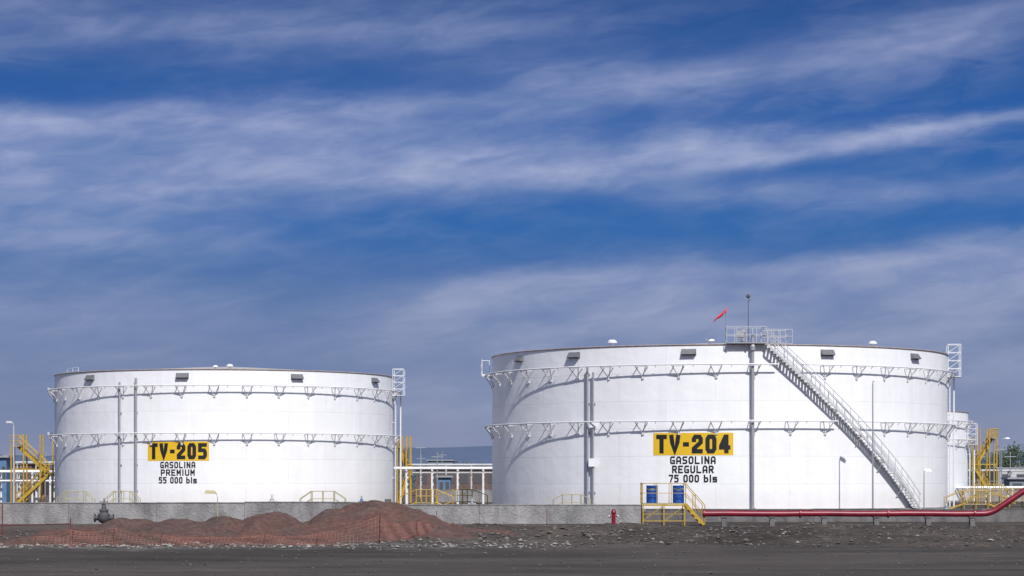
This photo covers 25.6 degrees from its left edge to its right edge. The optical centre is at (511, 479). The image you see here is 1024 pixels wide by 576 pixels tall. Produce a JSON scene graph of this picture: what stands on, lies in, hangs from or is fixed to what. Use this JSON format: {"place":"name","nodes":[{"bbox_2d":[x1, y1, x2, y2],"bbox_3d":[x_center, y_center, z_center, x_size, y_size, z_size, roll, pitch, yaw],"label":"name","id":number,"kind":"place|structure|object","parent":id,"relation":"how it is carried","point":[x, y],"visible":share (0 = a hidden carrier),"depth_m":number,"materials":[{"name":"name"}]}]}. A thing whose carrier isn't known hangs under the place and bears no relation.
{"place":"outdoors","nodes":[
{"label":"outdoors","id":0,"kind":"place"},
{"bbox_2d":[15,464,48,495],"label":"walls","id":1,"kind":"structure","parent":0,"point":[31,466],"depth_m":330.00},
{"bbox_2d":[21,473,28,478],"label":"windows","id":2,"kind":"structure","parent":1,"relation":"attached to","point":[24,475],"depth_m":329.96,"materials":[{"name":"glass"}]},
{"bbox_2d":[396,436,411,502],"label":"yellow stair tower","id":3,"kind":"structure","parent":0,"point":[404,460],"depth_m":225.96,"materials":[{"name":"metal"}]},
{"bbox_2d":[428,461,453,466],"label":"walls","id":4,"kind":"structure","parent":0,"point":[440,462],"depth_m":420.00,"materials":[{"name":"white paint"}]},
{"bbox_2d":[436,476,453,488],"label":"site cabin","id":5,"kind":"object","parent":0,"point":[444,482],"visible":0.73,"depth_m":262.00,"materials":[{"name":"blue metal"}]},
{"bbox_2d":[440,482,448,488],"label":"windows","id":6,"kind":"structure","parent":5,"relation":"in","point":[441,483],"depth_m":261.93,"materials":[{"name":"glass"}]},
{"bbox_2d":[416,470,491,495],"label":"walls","id":7,"kind":"structure","parent":0,"point":[463,486],"depth_m":330.00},
{"bbox_2d":[419,474,491,483],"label":"windows","id":8,"kind":"structure","parent":7,"relation":"attached to","point":[464,478],"depth_m":329.96,"materials":[{"name":"glass"}]},
{"bbox_2d":[0,482,1023,575],"bbox_3d":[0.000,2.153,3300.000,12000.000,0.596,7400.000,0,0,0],"label":"ground","id":9,"kind":"structure","parent":0,"point":[423,562],"depth_m":69.12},
{"bbox_2d":[0,456,15,501],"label":"site cabin","id":10,"kind":"object","parent":9,"relation":"on","point":[4,462],"visible":0.71,"depth_m":232.05,"materials":[{"name":"blue metal"}]},
{"bbox_2d":[6,421,14,501],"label":"street lamp","id":11,"kind":"object","parent":9,"relation":"on","point":[13,459],"visible":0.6,"depth_m":189.94,"materials":[{"name":"white metal"}]},
{"bbox_2d":[0,470,54,501],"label":"pipe rack","id":12,"kind":"object","parent":9,"relation":"on","point":[19,480],"visible":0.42,"depth_m":222.14,"materials":[{"name":"white metal"}]},
{"bbox_2d":[10,434,54,501],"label":"yellow stair tower","id":13,"kind":"structure","parent":9,"relation":"on","point":[43,469],"depth_m":214.03,"materials":[{"name":"metal"}]},
{"bbox_2d":[15,461,54,497],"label":"pipe rack","id":14,"kind":"object","parent":9,"relation":"on","point":[18,463],"visible":0.12,"depth_m":290.10,"materials":[{"name":"white metal"}]},
{"bbox_2d":[0,503,70,535],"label":"trench barrier","id":15,"kind":"object","parent":9,"relation":"on","point":[2,525],"visible":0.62,"depth_m":94.06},
{"bbox_2d":[56,491,94,501],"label":"pipe stile","id":16,"kind":"object","parent":9,"relation":"on","point":[74,498],"visible":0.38,"depth_m":149.98,"materials":[{"name":"yellow paint"}]},
{"bbox_2d":[94,498,113,522],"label":"gate valve","id":17,"kind":"object","parent":9,"relation":"on","point":[103,515],"visible":0.88,"depth_m":111.82,"materials":[{"name":"metal"}]},
{"bbox_2d":[105,491,140,501],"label":"pipe stile","id":18,"kind":"object","parent":9,"relation":"on","point":[121,498],"visible":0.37,"depth_m":149.99,"materials":[{"name":"yellow paint"}]},
{"bbox_2d":[0,511,336,545],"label":"gravel pile","id":19,"kind":"object","parent":9,"relation":"on","point":[279,525],"visible":0.77,"depth_m":84.20,"materials":[{"name":"brown gravel"}]},
{"bbox_2d":[0,502,351,523],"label":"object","id":20,"kind":"object","parent":9,"relation":"on","point":[40,513],"visible":0.46,"depth_m":118.01,"materials":[{"name":"concrete"}]},
{"bbox_2d":[0,502,357,502],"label":"coping","id":21,"kind":"object","parent":20,"relation":"on","point":[143,502],"visible":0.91,"depth_m":117.98,"materials":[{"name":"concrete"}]},
{"bbox_2d":[204,490,217,515],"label":"street lamp","id":22,"kind":"object","parent":9,"relation":"on","point":[209,492],"visible":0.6,"depth_m":103.92,"materials":[{"name":"white metal"}]},
{"bbox_2d":[47,364,404,503],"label":"storage tank","id":23,"kind":"object","parent":9,"relation":"on","point":[229,433],"visible":0.93,"depth_m":191.48,"materials":[{"name":"white metal"}]},
{"bbox_2d":[34,516,453,545],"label":"rubble","id":24,"kind":"object","parent":9,"relation":"on","point":[317,535],"visible":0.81,"depth_m":78.95,"materials":[{"name":"stone"}]},
{"bbox_2d":[0,536,572,550],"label":"rubble","id":25,"kind":"object","parent":9,"relation":"on","point":[322,545],"visible":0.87,"depth_m":77.89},
{"bbox_2d":[299,491,345,501],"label":"pipe stile","id":26,"kind":"object","parent":9,"relation":"on","point":[322,498],"visible":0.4,"depth_m":149.99,"materials":[{"name":"yellow paint"}]},
{"bbox_2d":[309,500,514,543],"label":"gravel pile","id":27,"kind":"object","parent":9,"relation":"on","point":[349,515],"visible":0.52,"depth_m":87.80,"materials":[{"name":"brown gravel"}]},
{"bbox_2d":[399,489,452,503],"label":"yellow handrail","id":28,"kind":"object","parent":9,"relation":"on","point":[426,502],"visible":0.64,"depth_m":175.57,"materials":[{"name":"metal"}]},
{"bbox_2d":[394,467,491,503],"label":"pipe rack","id":29,"kind":"object","parent":9,"relation":"on","point":[432,469],"visible":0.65,"depth_m":216.17,"materials":[{"name":"white metal"}]},
{"bbox_2d":[408,464,491,497],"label":"pipe rack","id":30,"kind":"object","parent":9,"relation":"on","point":[445,472],"visible":0.33,"depth_m":290.13,"materials":[{"name":"white metal"}]},
{"bbox_2d":[437,489,487,504],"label":"yellow handrail","id":31,"kind":"object","parent":9,"relation":"on","point":[462,495],"visible":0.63,"depth_m":189.97,"materials":[{"name":"metal"}]},
{"bbox_2d":[437,490,491,501],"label":"panels","id":32,"kind":"object","parent":9,"relation":"on","point":[443,497],"visible":0.17,"depth_m":236.01,"materials":[{"name":"metal"}]},
{"bbox_2d":[1,543,1020,575],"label":"rubble","id":33,"kind":"object","parent":9,"relation":"on","point":[505,558],"visible":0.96,"depth_m":65.54,"materials":[{"name":"grey stone"}]},
{"bbox_2d":[0,522,1023,548],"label":"rubble","id":34,"kind":"object","parent":9,"relation":"on","point":[610,540],"visible":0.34,"depth_m":84.79,"materials":[{"name":"grey stone"}]},
{"bbox_2d":[51,470,976,487],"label":"distant tree line","id":35,"kind":"object","parent":9,"relation":"on","point":[404,473],"visible":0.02,"depth_m":682.38,"materials":[{"name":"green plant"}]},
{"bbox_2d":[405,505,640,523],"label":"panels","id":36,"kind":"object","parent":9,"relation":"on","point":[534,514],"visible":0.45,"depth_m":118.61,"materials":[{"name":"concrete"}]},
{"bbox_2d":[403,504,640,504],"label":"coping","id":37,"kind":"object","parent":36,"relation":"on","point":[522,504],"visible":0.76,"depth_m":118.67,"materials":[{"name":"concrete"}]},
{"bbox_2d":[41,443,1023,496],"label":"utility poles","id":38,"kind":"object","parent":9,"relation":"on","point":[437,456],"visible":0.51,"depth_m":282.29,"materials":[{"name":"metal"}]},
{"bbox_2d":[553,494,590,503],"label":"pipe stile","id":39,"kind":"object","parent":9,"relation":"on","point":[581,495],"visible":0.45,"depth_m":145.98,"materials":[{"name":"yellow paint"}]},
{"bbox_2d":[609,509,618,523],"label":"fire hydrant","id":40,"kind":"object","parent":9,"relation":"on","point":[613,513],"visible":0.92,"depth_m":116.92,"materials":[{"name":"red metal"}]},
{"bbox_2d":[640,483,704,525],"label":"yellow crossover stair","id":41,"kind":"object","parent":9,"relation":"on","point":[689,509],"visible":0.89,"depth_m":113.00,"materials":[{"name":"metal"}]},
{"bbox_2d":[646,485,657,502],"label":"blue drum","id":42,"kind":"object","parent":41,"relation":"on","point":[650,493],"visible":1,"depth_m":113.25,"materials":[{"name":"plastic"}]},
{"bbox_2d":[673,485,683,502],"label":"blue drum","id":43,"kind":"object","parent":41,"relation":"on","point":[678,493],"visible":1,"depth_m":113.30,"materials":[{"name":"plastic"}]},
{"bbox_2d":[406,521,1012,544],"bbox_3d":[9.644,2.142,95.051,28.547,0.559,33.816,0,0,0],"label":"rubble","id":44,"kind":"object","parent":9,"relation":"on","point":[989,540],"visible":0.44,"depth_m":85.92,"materials":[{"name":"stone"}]},
{"bbox_2d":[481,294,960,510],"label":"storage tank","id":45,"kind":"object","parent":9,"relation":"on","point":[743,424],"visible":0.96,"depth_m":166.66,"materials":[{"name":"white metal"}]},
{"bbox_2d":[646,509,1023,521],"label":"panels","id":46,"kind":"object","parent":9,"relation":"on","point":[1000,516],"visible":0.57,"depth_m":124.00,"materials":[{"name":"concrete"}]},
{"bbox_2d":[646,508,1023,509],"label":"coping","id":47,"kind":"object","parent":46,"relation":"on","point":[835,508],"visible":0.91,"depth_m":123.98,"materials":[{"name":"concrete"}]},
{"bbox_2d":[702,488,1023,525],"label":"red fire water pipe","id":48,"kind":"object","parent":9,"relation":"on","point":[877,515],"visible":0.98,"depth_m":111.86,"materials":[{"name":"metal"}]},
{"bbox_2d":[872,378,880,507],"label":"street lamp","id":49,"kind":"object","parent":9,"relation":"on","point":[875,379],"visible":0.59,"depth_m":160.96,"materials":[{"name":"metal"}]},
{"bbox_2d":[923,469,930,508],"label":"street lamp","id":50,"kind":"object","parent":9,"relation":"on","point":[924,470],"visible":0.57,"depth_m":159.98,"materials":[{"name":"metal"}]},
{"bbox_2d":[948,411,977,501],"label":"storage tank","id":51,"kind":"object","parent":9,"relation":"on","point":[962,432],"visible":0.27,"depth_m":233.60,"materials":[{"name":"white metal"}]},
{"bbox_2d":[944,490,1005,508],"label":"yellow handrail","id":52,"kind":"object","parent":9,"relation":"on","point":[973,504],"visible":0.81,"depth_m":170.03,"materials":[{"name":"metal"}]},
{"bbox_2d":[968,452,984,489],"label":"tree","id":53,"kind":"object","parent":9,"relation":"on","point":[971,466],"visible":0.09,"depth_m":379.85,"materials":[{"name":"green plant"}]},
{"bbox_2d":[970,428,997,489],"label":"yellow stair tower","id":54,"kind":"structure","parent":9,"relation":"on","point":[980,457],"depth_m":250.62,"materials":[{"name":"metal"}]},
{"bbox_2d":[962,484,1015,503],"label":"yellow handrail","id":55,"kind":"object","parent":9,"relation":"on","point":[989,489],"visible":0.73,"depth_m":214.98,"materials":[{"name":"metal"}]},
{"bbox_2d":[955,486,1023,501],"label":"pipe rack","id":56,"kind":"object","parent":9,"relation":"on","point":[967,487],"visible":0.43,"depth_m":232.13,"materials":[{"name":"white metal"}]},
{"bbox_2d":[968,490,1023,501],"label":"panels","id":57,"kind":"object","parent":9,"relation":"on","point":[1004,493],"visible":0.09,"depth_m":240.01,"materials":[{"name":"metal"}]},
{"bbox_2d":[968,469,1023,477],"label":"pipe rack","id":58,"kind":"object","parent":9,"relation":"on","point":[1008,471],"visible":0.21,"depth_m":300.89,"materials":[{"name":"white metal"}]},
{"bbox_2d":[981,450,1017,467],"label":"tree","id":59,"kind":"object","parent":9,"relation":"on","point":[995,460],"visible":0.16,"depth_m":380.33,"materials":[{"name":"green plant"}]},
{"bbox_2d":[981,467,1023,489],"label":"white warehouse","id":60,"kind":"structure","parent":9,"relation":"on","point":[1016,473],"depth_m":330.00,"materials":[{"name":"metal"}]},
{"bbox_2d":[1002,474,1023,483],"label":"windows","id":61,"kind":"structure","parent":60,"relation":"in","point":[1003,475],"depth_m":329.98,"materials":[{"name":"glass"}]},
{"bbox_2d":[985,441,1022,466],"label":"tree","id":62,"kind":"object","parent":9,"relation":"on","point":[1014,451],"visible":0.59,"depth_m":360.57,"materials":[{"name":"green plant"}]},
{"bbox_2d":[1001,438,1009,483],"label":"street lamp","id":63,"kind":"object","parent":9,"relation":"on","point":[1001,458],"visible":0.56,"depth_m":299.94,"materials":[{"name":"metal"}]},
{"bbox_2d":[991,488,1023,506],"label":"yellow handrail","id":64,"kind":"object","parent":9,"relation":"on","point":[1009,496],"visible":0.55,"depth_m":190.00,"materials":[{"name":"metal"}]},
{"bbox_2d":[1001,477,1023,489],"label":"site cabin","id":65,"kind":"object","parent":9,"relation":"on","point":[1013,481],"visible":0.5,"depth_m":262.00,"materials":[{"name":"metal"}]},
{"bbox_2d":[1013,483,1021,489],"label":"windows","id":66,"kind":"structure","parent":65,"relation":"in","point":[1014,484],"depth_m":261.93,"materials":[{"name":"glass"}]},
{"bbox_2d":[1003,451,1023,466],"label":"tree","id":67,"kind":"object","parent":9,"relation":"on","point":[1016,461],"visible":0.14,"depth_m":369.91,"materials":[{"name":"green plant"}]},
{"bbox_2d":[0,446,1023,481],"bbox_3d":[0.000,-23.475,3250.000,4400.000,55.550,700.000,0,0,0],"label":"hills","id":68,"kind":"structure","parent":0,"point":[476,455],"depth_m":3064.07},
{"bbox_2d":[0,0,1023,455],"label":"sky","id":69,"kind":"structure","parent":0,"point":[431,190],"materials":[{"name":"blue"}]}
]}

